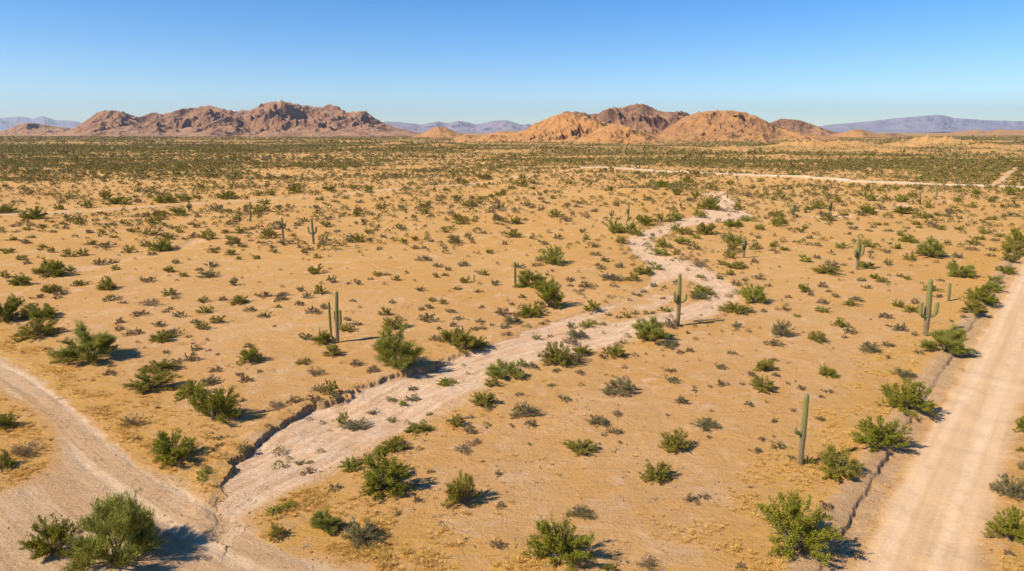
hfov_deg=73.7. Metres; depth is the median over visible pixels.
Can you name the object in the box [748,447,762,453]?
dry shrub
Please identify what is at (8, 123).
mountain
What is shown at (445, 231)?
creosote bush
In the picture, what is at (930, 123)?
mountain
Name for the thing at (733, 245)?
creosote bush
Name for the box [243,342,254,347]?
dry shrub
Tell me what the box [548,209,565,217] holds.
creosote bush
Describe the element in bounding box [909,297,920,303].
dry shrub
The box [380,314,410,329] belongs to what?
creosote bush
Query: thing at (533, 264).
dry shrub
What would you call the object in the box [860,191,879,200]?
wash shrub
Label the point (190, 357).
bursage shrub
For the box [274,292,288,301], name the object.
dry shrub
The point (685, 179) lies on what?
creosote bush
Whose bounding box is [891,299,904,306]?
creosote bush
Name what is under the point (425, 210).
creosote bush
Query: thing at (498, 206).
bursage shrub
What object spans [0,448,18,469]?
creosote bush
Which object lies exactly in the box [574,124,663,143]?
tan mountain
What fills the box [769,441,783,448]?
dry shrub
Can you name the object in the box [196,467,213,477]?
wash shrub
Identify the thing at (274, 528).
creosote bush
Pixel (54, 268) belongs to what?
creosote bush
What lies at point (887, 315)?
dry shrub
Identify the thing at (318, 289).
creosote bush
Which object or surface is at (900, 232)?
creosote bush
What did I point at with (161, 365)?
creosote bush
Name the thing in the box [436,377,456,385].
wash shrub
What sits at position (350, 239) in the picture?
bursage shrub
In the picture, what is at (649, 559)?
dry shrub
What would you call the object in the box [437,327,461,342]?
creosote bush
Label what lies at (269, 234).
creosote bush
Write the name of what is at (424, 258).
bursage shrub
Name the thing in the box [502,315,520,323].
bursage shrub
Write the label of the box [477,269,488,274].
creosote bush
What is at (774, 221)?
wash shrub
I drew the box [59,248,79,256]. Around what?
creosote bush
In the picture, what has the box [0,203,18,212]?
creosote bush
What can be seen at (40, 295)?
dry shrub
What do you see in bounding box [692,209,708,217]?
creosote bush
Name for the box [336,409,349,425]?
wash shrub
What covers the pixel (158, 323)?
bursage shrub
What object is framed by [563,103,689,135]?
dark mountain
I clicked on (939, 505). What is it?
gravel road
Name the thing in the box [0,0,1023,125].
sky
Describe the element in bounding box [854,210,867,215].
dry shrub
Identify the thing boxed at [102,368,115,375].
dry shrub
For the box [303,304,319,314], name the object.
dry shrub
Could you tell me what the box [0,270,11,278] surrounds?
creosote bush
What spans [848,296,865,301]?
bursage shrub
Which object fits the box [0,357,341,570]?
dirt track
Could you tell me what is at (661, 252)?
wash shrub
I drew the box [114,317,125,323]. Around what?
dry shrub
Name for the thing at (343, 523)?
dry shrub
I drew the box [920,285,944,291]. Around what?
creosote bush
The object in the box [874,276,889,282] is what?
creosote bush
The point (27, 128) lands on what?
mountain
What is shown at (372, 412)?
bursage shrub
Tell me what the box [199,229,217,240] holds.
creosote bush
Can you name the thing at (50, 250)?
creosote bush
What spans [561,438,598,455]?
creosote bush
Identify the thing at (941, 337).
shrub
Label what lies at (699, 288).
wash shrub
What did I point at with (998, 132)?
hill
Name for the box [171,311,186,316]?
bursage shrub
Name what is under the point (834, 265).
bursage shrub
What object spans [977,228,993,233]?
creosote bush
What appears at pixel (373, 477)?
creosote bush
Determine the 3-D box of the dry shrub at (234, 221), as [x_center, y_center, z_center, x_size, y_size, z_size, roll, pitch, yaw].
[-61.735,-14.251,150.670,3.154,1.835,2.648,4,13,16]
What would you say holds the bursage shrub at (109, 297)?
on the ground at (854, 500)
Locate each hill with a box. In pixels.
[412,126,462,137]
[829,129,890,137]
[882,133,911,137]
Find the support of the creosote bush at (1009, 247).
on the ground at (854, 500)
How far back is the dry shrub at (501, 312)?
76.70 m
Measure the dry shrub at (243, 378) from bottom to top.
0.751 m
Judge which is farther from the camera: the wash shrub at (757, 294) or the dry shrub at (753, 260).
the dry shrub at (753, 260)
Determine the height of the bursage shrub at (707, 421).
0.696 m
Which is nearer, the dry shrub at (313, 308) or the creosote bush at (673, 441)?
the creosote bush at (673, 441)
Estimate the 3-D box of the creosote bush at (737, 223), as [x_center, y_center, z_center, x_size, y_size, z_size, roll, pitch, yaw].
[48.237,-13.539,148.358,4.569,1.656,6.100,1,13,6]
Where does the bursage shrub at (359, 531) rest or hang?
on the ground at (854, 500)
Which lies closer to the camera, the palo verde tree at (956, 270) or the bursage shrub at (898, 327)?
the bursage shrub at (898, 327)
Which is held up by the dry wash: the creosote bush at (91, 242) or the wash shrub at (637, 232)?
the wash shrub at (637, 232)
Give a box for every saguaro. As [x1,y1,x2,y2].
[186,201,191,210]
[279,217,285,238]
[307,218,316,243]
[328,291,341,342]
[514,262,515,285]
[673,274,686,325]
[741,238,746,257]
[790,204,795,216]
[794,394,808,464]
[828,200,832,212]
[854,238,864,269]
[919,279,938,335]
[947,283,950,300]
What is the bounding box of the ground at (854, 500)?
[0,132,1023,570]
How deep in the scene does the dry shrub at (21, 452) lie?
43.28 m
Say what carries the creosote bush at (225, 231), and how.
on the ground at (854, 500)
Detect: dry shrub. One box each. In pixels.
[9,440,46,457]
[28,294,43,298]
[54,289,67,295]
[74,214,87,220]
[92,241,116,247]
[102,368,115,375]
[113,325,123,331]
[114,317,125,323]
[118,413,150,427]
[121,327,142,336]
[131,310,148,316]
[139,298,158,305]
[140,212,149,217]
[186,232,200,237]
[208,366,221,372]
[225,217,239,224]
[237,372,253,382]
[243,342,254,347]
[255,291,271,296]
[268,398,285,409]
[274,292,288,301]
[276,238,295,244]
[286,395,304,403]
[294,300,304,305]
[300,466,313,475]
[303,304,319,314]
[305,392,320,400]
[306,366,325,376]
[311,383,325,392]
[318,237,332,244]
[319,302,330,308]
[333,521,349,531]
[349,359,364,365]
[366,365,380,373]
[412,495,422,502]
[428,335,443,340]
[454,444,470,453]
[464,426,478,434]
[489,537,504,548]
[492,307,509,315]
[524,418,536,427]
[531,261,544,266]
[561,335,578,346]
[569,352,590,361]
[575,369,584,374]
[578,280,591,287]
[598,353,608,358]
[605,426,621,435]
[612,409,622,417]
[636,553,656,570]
[662,317,680,328]
[673,395,683,403]
[679,397,689,404]
[683,493,699,504]
[686,260,707,267]
[696,492,709,499]
[715,378,729,386]
[727,349,737,354]
[736,561,746,570]
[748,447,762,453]
[750,258,758,263]
[751,274,765,279]
[763,338,786,347]
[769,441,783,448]
[796,384,805,390]
[815,299,830,303]
[818,280,827,287]
[819,500,833,511]
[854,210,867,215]
[878,312,894,318]
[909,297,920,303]
[927,221,937,227]
[963,245,979,250]
[1003,549,1016,556]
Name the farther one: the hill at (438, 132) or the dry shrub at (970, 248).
the hill at (438, 132)
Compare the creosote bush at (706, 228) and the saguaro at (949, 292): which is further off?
the creosote bush at (706, 228)
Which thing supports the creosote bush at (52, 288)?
on the ground at (854, 500)
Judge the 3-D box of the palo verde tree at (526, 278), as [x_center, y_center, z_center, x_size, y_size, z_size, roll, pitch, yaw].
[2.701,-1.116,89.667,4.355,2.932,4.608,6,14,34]
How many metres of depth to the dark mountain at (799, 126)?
2368.85 m
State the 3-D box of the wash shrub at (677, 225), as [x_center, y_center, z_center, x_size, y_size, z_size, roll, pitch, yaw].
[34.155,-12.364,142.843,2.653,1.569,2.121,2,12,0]
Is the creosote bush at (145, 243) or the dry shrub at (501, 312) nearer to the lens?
the dry shrub at (501, 312)
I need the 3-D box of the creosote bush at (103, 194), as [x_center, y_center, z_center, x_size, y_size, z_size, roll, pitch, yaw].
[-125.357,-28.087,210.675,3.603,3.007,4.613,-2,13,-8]
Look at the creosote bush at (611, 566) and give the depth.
31.84 m
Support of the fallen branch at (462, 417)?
on the ground at (854, 500)
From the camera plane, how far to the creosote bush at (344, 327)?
70.18 m
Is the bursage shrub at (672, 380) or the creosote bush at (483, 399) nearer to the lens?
the creosote bush at (483, 399)
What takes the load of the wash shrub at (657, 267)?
on the dry wash
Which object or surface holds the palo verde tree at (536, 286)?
on the ground at (854, 500)
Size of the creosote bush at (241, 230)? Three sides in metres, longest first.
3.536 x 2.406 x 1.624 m
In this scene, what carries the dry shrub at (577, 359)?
on the ground at (854, 500)
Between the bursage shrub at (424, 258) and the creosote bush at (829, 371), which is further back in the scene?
the bursage shrub at (424, 258)
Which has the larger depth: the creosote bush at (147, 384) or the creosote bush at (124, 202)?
the creosote bush at (124, 202)
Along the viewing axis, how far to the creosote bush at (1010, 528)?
34.29 m
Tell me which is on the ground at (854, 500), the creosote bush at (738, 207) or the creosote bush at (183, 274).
the creosote bush at (183, 274)
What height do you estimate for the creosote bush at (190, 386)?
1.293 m
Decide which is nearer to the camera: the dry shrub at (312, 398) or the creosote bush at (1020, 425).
the creosote bush at (1020, 425)
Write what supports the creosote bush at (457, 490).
on the ground at (854, 500)
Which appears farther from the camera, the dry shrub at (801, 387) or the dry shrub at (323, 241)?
the dry shrub at (323, 241)
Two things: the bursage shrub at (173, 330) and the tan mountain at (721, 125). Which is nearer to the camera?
the bursage shrub at (173, 330)
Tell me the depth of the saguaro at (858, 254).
101.12 m
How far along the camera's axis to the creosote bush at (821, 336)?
66.96 m
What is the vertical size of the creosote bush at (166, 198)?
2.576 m
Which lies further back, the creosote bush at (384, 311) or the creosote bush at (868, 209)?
the creosote bush at (868, 209)
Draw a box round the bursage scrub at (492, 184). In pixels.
[0,136,1023,509]
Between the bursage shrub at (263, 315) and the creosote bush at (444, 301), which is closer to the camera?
the bursage shrub at (263, 315)
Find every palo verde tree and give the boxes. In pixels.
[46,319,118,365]
[60,487,170,570]
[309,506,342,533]
[371,323,426,369]
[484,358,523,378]
[511,269,546,287]
[533,275,550,290]
[603,220,625,232]
[621,220,636,233]
[630,315,669,340]
[669,212,681,220]
[724,232,747,244]
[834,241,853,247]
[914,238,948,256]
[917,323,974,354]
[944,259,976,277]
[984,280,1006,291]
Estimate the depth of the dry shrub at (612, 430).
46.37 m
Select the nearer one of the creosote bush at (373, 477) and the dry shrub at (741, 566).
the dry shrub at (741, 566)
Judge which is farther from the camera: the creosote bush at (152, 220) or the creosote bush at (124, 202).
the creosote bush at (124, 202)
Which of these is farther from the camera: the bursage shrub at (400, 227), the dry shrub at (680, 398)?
the bursage shrub at (400, 227)
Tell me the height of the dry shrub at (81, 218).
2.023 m
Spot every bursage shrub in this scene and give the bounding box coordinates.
[19,238,31,243]
[93,258,109,264]
[101,294,121,301]
[139,276,155,281]
[152,319,166,326]
[165,327,184,333]
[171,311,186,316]
[183,351,199,361]
[190,344,202,350]
[190,460,203,466]
[194,269,220,277]
[200,374,221,385]
[205,260,217,266]
[207,204,225,210]
[229,277,238,284]
[236,441,250,451]
[243,306,256,311]
[256,310,272,316]
[293,459,304,465]
[298,332,311,339]
[301,292,313,298]
[326,275,336,282]
[327,483,341,491]
[337,417,370,429]
[339,236,354,241]
[341,517,384,548]
[366,409,381,414]
[386,397,396,402]
[396,223,406,229]
[404,394,420,401]
[408,385,417,390]
[415,255,432,260]
[418,312,438,322]
[432,262,443,267]
[447,235,462,242]
[457,259,469,266]
[490,279,498,285]
[493,203,507,208]
[499,322,509,328]
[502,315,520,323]
[508,401,542,419]
[523,361,537,367]
[558,394,569,402]
[565,328,589,338]
[566,320,574,328]
[567,504,596,519]
[583,414,609,427]
[598,272,624,280]
[601,374,636,396]
[602,344,611,354]
[661,375,681,383]
[662,340,678,349]
[690,291,711,299]
[690,417,719,431]
[715,362,725,369]
[730,279,741,285]
[731,321,742,327]
[737,309,747,314]
[771,317,795,337]
[824,260,838,266]
[843,326,856,334]
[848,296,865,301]
[857,341,881,353]
[881,340,895,346]
[882,257,892,265]
[887,367,917,379]
[892,322,907,331]
[950,252,962,257]
[989,482,996,491]
[991,472,1023,498]
[1005,211,1023,216]
[1017,460,1023,468]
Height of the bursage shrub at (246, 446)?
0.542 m
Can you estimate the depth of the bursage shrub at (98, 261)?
105.80 m
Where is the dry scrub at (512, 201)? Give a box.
[0,135,1023,472]
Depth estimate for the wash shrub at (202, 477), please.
39.76 m
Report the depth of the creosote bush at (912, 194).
212.29 m
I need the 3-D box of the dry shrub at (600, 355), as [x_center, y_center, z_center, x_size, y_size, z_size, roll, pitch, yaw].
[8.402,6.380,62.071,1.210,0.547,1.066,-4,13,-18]
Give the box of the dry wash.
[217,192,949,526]
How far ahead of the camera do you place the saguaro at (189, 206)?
174.96 m
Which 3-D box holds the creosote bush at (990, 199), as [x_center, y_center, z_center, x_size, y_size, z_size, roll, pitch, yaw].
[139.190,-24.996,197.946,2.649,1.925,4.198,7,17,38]
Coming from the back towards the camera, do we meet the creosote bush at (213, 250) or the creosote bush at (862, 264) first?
the creosote bush at (213, 250)
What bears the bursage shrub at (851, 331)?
on the ground at (854, 500)
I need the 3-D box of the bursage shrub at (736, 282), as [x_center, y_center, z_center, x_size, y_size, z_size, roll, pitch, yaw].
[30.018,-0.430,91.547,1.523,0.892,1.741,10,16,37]
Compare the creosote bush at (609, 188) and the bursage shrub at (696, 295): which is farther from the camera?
the creosote bush at (609, 188)
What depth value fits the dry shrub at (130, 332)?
69.44 m
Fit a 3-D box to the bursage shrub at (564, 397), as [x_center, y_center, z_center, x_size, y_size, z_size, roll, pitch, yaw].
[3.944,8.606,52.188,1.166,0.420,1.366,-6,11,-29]
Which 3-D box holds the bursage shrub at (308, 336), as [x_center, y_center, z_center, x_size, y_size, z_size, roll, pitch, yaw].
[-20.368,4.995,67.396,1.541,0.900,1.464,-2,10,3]
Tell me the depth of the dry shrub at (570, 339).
66.58 m
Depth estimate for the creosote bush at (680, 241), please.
124.60 m
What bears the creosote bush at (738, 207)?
on the dry wash
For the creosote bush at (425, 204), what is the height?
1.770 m
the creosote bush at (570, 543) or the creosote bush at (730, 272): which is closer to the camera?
the creosote bush at (570, 543)
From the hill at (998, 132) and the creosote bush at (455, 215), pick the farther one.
the hill at (998, 132)
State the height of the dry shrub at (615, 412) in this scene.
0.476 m
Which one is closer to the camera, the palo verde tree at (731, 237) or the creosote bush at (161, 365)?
the creosote bush at (161, 365)
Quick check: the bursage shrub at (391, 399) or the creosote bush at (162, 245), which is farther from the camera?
the creosote bush at (162, 245)
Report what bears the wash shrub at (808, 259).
on the ground at (854, 500)
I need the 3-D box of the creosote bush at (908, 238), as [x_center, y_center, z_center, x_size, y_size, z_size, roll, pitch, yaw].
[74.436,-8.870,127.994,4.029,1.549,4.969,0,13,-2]
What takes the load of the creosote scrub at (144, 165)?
on the ground at (854, 500)
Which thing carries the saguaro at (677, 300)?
on the ground at (854, 500)
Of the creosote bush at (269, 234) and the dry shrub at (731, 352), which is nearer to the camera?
the dry shrub at (731, 352)
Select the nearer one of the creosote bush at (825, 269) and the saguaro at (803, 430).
the saguaro at (803, 430)
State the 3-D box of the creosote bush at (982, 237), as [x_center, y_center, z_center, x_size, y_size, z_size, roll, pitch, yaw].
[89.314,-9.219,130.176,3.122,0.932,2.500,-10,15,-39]
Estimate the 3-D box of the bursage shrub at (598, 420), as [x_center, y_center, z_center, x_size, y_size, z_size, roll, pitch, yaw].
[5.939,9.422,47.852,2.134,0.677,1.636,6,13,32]
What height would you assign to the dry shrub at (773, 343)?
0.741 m
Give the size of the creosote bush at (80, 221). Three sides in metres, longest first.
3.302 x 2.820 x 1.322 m
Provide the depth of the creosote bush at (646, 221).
148.01 m
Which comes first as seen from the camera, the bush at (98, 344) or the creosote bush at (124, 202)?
the bush at (98, 344)
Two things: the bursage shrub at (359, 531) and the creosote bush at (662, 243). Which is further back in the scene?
the creosote bush at (662, 243)
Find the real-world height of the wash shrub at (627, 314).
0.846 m
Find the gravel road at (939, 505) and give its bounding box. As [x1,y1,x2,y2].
[851,264,1023,570]
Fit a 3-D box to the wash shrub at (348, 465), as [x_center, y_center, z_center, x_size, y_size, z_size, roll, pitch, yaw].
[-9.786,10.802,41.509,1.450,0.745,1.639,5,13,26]
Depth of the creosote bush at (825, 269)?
98.87 m
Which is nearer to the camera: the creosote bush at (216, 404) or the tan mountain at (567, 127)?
the creosote bush at (216, 404)
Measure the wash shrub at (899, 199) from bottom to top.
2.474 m
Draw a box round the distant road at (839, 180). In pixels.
[0,167,1023,217]
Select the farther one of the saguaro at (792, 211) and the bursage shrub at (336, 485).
the saguaro at (792, 211)
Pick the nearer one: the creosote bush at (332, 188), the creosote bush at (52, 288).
the creosote bush at (52, 288)
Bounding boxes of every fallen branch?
[446,413,474,420]
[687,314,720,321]
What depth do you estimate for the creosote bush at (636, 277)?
93.75 m
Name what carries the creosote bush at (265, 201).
on the ground at (854, 500)
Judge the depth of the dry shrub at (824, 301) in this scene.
81.87 m
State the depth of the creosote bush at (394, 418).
48.72 m
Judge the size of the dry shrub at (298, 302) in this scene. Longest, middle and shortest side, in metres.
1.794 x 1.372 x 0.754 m
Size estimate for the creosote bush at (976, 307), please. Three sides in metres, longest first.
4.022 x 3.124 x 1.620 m
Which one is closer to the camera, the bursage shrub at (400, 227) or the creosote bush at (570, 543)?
the creosote bush at (570, 543)
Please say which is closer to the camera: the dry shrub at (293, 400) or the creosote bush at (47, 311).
the dry shrub at (293, 400)
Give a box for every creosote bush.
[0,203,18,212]
[0,247,15,253]
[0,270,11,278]
[0,293,27,322]
[0,411,21,429]
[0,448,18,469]
[6,274,31,285]
[10,317,63,343]
[15,254,28,259]
[17,205,48,218]
[17,510,83,560]
[19,302,58,319]
[31,256,66,277]
[36,224,48,227]
[40,283,63,292]
[45,246,55,252]
[52,203,63,209]
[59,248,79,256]
[63,265,76,272]
[70,280,93,286]
[73,219,85,224]
[74,200,95,207]
[75,247,89,256]
[80,240,95,244]
[95,275,119,289]
[99,190,113,198]
[107,196,128,204]
[112,265,120,270]
[118,368,183,392]
[121,199,132,204]
[121,244,138,252]
[135,357,181,373]
[137,240,151,246]
[138,227,156,235]
[146,214,164,223]
[147,239,172,251]
[147,329,174,342]
[150,426,196,468]
[152,194,178,202]
[152,210,168,215]
[159,288,176,295]
[160,232,178,239]
[163,265,174,271]
[172,379,207,401]
[175,194,191,201]
[179,272,187,276]
[185,385,247,423]
[194,306,213,313]
[195,296,209,302]
[195,321,210,329]
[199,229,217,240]
[208,248,217,252]
[209,315,225,322]
[212,191,239,199]
[220,229,232,233]
[223,249,236,255]
[224,235,240,243]
[229,295,249,304]
[232,226,247,232]
[235,345,262,364]
[243,202,252,208]
[251,206,263,213]
[252,190,263,195]
[257,198,271,203]
[257,203,274,211]
[258,229,281,238]
[262,189,276,194]
[268,520,286,541]
[288,184,304,192]
[295,357,309,364]
[307,263,325,273]
[312,328,331,345]
[313,283,329,293]
[318,221,332,226]
[321,379,340,394]
[322,185,335,190]
[322,344,341,357]
[339,322,354,331]
[353,210,367,216]
[353,233,365,242]
[357,448,414,503]
[373,270,382,276]
[374,202,388,208]
[377,306,390,314]
[378,435,409,452]
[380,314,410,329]
[386,416,397,422]
[403,421,434,436]
[418,202,431,207]
[418,208,433,213]
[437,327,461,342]
[438,299,446,303]
[439,228,452,232]
[440,470,482,508]
[449,413,466,429]
[450,213,467,218]
[450,326,476,353]
[451,214,469,223]
[459,276,472,282]
[462,199,475,207]
[467,335,489,348]
[468,390,499,407]
[475,172,491,178]
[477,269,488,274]
[484,376,500,386]
[501,215,522,223]
[506,228,522,237]
[515,177,527,186]
[517,303,543,318]
[524,507,594,570]
[532,275,565,309]
[537,340,577,365]
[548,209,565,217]
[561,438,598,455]
[571,342,592,358]
[582,298,600,311]
[602,562,619,570]
[603,185,612,190]
[607,343,625,358]
[615,235,625,243]
[625,272,639,280]
[632,265,653,274]
[636,214,656,225]
[638,460,676,484]
[653,212,672,221]
[655,238,667,247]
[658,427,693,454]
[672,189,685,194]
[674,237,685,244]
[676,226,691,234]
[679,174,694,182]
[689,189,698,198]
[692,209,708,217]
[693,222,718,234]
[695,196,721,209]
[717,301,753,313]
[722,219,744,226]
[722,250,737,257]
[722,261,747,268]
[722,269,733,274]
[725,179,733,184]
[727,242,739,249]
[731,203,745,209]
[748,374,774,392]
[753,357,778,370]
[756,489,845,566]
[768,207,782,216]
[768,242,779,247]
[798,283,813,292]
[801,205,815,209]
[803,454,815,463]
[807,330,827,343]
[809,264,844,274]
[810,201,828,208]
[813,306,831,312]
[817,444,864,480]
[819,212,836,220]
[819,364,839,378]
[829,317,850,326]
[841,300,862,306]
[850,412,913,452]
[853,205,878,213]
[859,261,874,268]
[861,238,873,246]
[869,273,878,279]
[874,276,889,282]
[874,377,936,417]
[890,242,901,248]
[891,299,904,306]
[892,205,917,213]
[896,229,905,235]
[897,233,922,242]
[901,305,918,312]
[903,253,917,260]
[907,191,918,196]
[912,211,931,217]
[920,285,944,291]
[924,201,934,207]
[937,224,945,229]
[958,300,988,314]
[959,284,999,304]
[964,238,984,244]
[968,188,986,194]
[973,235,986,239]
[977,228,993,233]
[981,505,1023,543]
[985,215,997,219]
[986,196,996,202]
[995,265,1019,274]
[998,251,1022,261]
[1000,238,1023,253]
[1001,185,1018,194]
[1004,227,1023,244]
[1012,416,1023,430]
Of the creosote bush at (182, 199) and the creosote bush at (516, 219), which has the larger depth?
the creosote bush at (182, 199)
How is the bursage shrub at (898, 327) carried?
on the ground at (854, 500)
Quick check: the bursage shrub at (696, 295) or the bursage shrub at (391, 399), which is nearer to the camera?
the bursage shrub at (391, 399)
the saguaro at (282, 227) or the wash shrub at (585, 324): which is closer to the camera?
the wash shrub at (585, 324)
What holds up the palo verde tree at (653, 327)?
on the ground at (854, 500)
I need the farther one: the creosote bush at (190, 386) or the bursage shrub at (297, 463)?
the creosote bush at (190, 386)
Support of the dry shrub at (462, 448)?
on the ground at (854, 500)
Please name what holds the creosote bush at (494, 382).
on the ground at (854, 500)
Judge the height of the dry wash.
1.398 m
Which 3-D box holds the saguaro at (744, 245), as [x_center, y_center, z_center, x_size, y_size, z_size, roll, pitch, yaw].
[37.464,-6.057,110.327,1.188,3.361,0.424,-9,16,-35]
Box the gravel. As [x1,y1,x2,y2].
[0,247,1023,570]
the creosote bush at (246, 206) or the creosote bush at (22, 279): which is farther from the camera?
the creosote bush at (246, 206)
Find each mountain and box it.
[0,116,81,130]
[0,122,69,134]
[53,100,421,136]
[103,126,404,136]
[383,120,531,132]
[451,113,663,142]
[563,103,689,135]
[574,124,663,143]
[658,110,839,141]
[770,118,838,135]
[818,115,1023,132]
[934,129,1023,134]
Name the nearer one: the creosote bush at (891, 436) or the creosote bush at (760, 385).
the creosote bush at (891, 436)
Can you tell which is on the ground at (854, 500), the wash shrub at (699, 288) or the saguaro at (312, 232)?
the saguaro at (312, 232)
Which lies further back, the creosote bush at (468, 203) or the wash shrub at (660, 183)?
the wash shrub at (660, 183)
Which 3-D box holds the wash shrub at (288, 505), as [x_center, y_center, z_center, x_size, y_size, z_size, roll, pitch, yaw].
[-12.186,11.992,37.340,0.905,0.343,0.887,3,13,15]
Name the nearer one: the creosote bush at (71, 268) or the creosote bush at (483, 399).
the creosote bush at (483, 399)
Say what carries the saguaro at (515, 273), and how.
on the ground at (854, 500)
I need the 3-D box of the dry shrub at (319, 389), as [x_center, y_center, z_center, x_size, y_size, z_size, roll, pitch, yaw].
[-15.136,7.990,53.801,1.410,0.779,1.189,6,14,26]
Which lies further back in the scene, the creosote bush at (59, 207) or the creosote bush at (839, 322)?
the creosote bush at (59, 207)
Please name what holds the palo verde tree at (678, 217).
on the ground at (854, 500)
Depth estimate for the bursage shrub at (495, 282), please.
90.96 m
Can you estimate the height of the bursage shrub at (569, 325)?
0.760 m
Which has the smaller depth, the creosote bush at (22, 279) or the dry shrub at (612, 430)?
the dry shrub at (612, 430)
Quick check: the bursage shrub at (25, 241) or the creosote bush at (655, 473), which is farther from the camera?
the bursage shrub at (25, 241)
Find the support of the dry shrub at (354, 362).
on the ground at (854, 500)
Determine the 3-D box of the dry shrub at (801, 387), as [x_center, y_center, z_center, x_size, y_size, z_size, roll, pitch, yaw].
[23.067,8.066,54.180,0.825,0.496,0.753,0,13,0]
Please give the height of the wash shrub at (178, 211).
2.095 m
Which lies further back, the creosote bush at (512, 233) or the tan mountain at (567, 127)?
the tan mountain at (567, 127)
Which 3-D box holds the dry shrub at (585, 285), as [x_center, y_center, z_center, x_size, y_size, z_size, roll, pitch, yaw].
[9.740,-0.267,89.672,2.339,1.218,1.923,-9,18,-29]
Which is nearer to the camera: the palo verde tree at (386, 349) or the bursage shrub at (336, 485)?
the bursage shrub at (336, 485)
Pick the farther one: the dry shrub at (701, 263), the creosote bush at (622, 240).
the creosote bush at (622, 240)
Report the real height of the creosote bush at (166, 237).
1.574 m
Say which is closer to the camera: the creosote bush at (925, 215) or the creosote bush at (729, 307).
the creosote bush at (729, 307)
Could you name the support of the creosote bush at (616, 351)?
on the ground at (854, 500)
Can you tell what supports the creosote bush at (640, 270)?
on the ground at (854, 500)
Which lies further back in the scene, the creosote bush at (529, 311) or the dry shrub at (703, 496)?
the creosote bush at (529, 311)
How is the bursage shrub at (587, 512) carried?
on the ground at (854, 500)
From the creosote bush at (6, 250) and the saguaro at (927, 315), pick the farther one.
the creosote bush at (6, 250)
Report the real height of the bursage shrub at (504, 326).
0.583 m
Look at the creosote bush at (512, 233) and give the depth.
132.68 m
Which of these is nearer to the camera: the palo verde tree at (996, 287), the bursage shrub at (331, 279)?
the palo verde tree at (996, 287)
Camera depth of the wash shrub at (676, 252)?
113.88 m
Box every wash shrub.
[168,207,187,215]
[192,474,208,482]
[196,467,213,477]
[265,504,284,515]
[282,499,296,508]
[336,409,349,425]
[336,455,361,471]
[372,445,390,457]
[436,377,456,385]
[516,358,526,366]
[538,245,566,265]
[578,321,593,328]
[622,311,631,317]
[631,227,644,235]
[647,247,668,255]
[649,261,662,269]
[650,180,673,187]
[657,306,673,311]
[670,223,680,229]
[671,248,682,254]
[690,284,717,295]
[737,215,757,221]
[737,282,766,303]
[754,224,765,230]
[770,214,787,226]
[798,254,811,261]
[822,514,835,519]
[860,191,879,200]
[892,194,909,201]
[981,275,1003,281]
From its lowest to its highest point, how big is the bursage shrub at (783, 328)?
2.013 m
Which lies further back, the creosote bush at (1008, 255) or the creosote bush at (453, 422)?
the creosote bush at (1008, 255)
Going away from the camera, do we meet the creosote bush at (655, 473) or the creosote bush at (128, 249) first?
the creosote bush at (655, 473)
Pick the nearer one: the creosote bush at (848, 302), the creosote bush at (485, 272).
the creosote bush at (848, 302)
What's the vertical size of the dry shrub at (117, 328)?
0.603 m
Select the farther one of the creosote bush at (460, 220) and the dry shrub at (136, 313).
the creosote bush at (460, 220)
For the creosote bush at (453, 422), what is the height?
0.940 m
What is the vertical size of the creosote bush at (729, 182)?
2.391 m
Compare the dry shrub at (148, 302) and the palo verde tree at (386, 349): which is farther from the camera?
the dry shrub at (148, 302)
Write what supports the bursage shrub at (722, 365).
on the ground at (854, 500)
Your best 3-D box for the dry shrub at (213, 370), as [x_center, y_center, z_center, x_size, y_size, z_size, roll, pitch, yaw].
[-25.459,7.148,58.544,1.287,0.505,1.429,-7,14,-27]
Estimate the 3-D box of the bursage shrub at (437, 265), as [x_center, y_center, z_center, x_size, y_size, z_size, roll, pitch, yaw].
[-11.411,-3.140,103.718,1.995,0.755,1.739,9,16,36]
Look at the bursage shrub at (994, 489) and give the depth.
39.28 m
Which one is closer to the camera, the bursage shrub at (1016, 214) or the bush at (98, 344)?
the bush at (98, 344)
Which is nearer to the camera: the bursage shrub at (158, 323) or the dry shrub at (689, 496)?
the dry shrub at (689, 496)
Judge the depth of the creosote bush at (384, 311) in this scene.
75.73 m
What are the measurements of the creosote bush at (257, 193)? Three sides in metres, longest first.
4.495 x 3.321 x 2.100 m
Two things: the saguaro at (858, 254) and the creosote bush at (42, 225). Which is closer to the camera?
the saguaro at (858, 254)
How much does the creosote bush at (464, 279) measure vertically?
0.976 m
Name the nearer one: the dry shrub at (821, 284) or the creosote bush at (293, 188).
the dry shrub at (821, 284)
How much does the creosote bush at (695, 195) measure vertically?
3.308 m
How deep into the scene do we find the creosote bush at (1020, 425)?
46.90 m
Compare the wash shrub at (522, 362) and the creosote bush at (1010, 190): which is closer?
the wash shrub at (522, 362)
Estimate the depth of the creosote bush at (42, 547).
32.89 m
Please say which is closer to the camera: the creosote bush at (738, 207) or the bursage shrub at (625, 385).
the bursage shrub at (625, 385)
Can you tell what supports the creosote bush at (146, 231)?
on the ground at (854, 500)
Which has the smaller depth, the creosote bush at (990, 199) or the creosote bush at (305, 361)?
the creosote bush at (305, 361)
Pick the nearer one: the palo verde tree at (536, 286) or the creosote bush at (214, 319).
the creosote bush at (214, 319)
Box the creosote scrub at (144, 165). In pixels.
[0,135,1023,477]

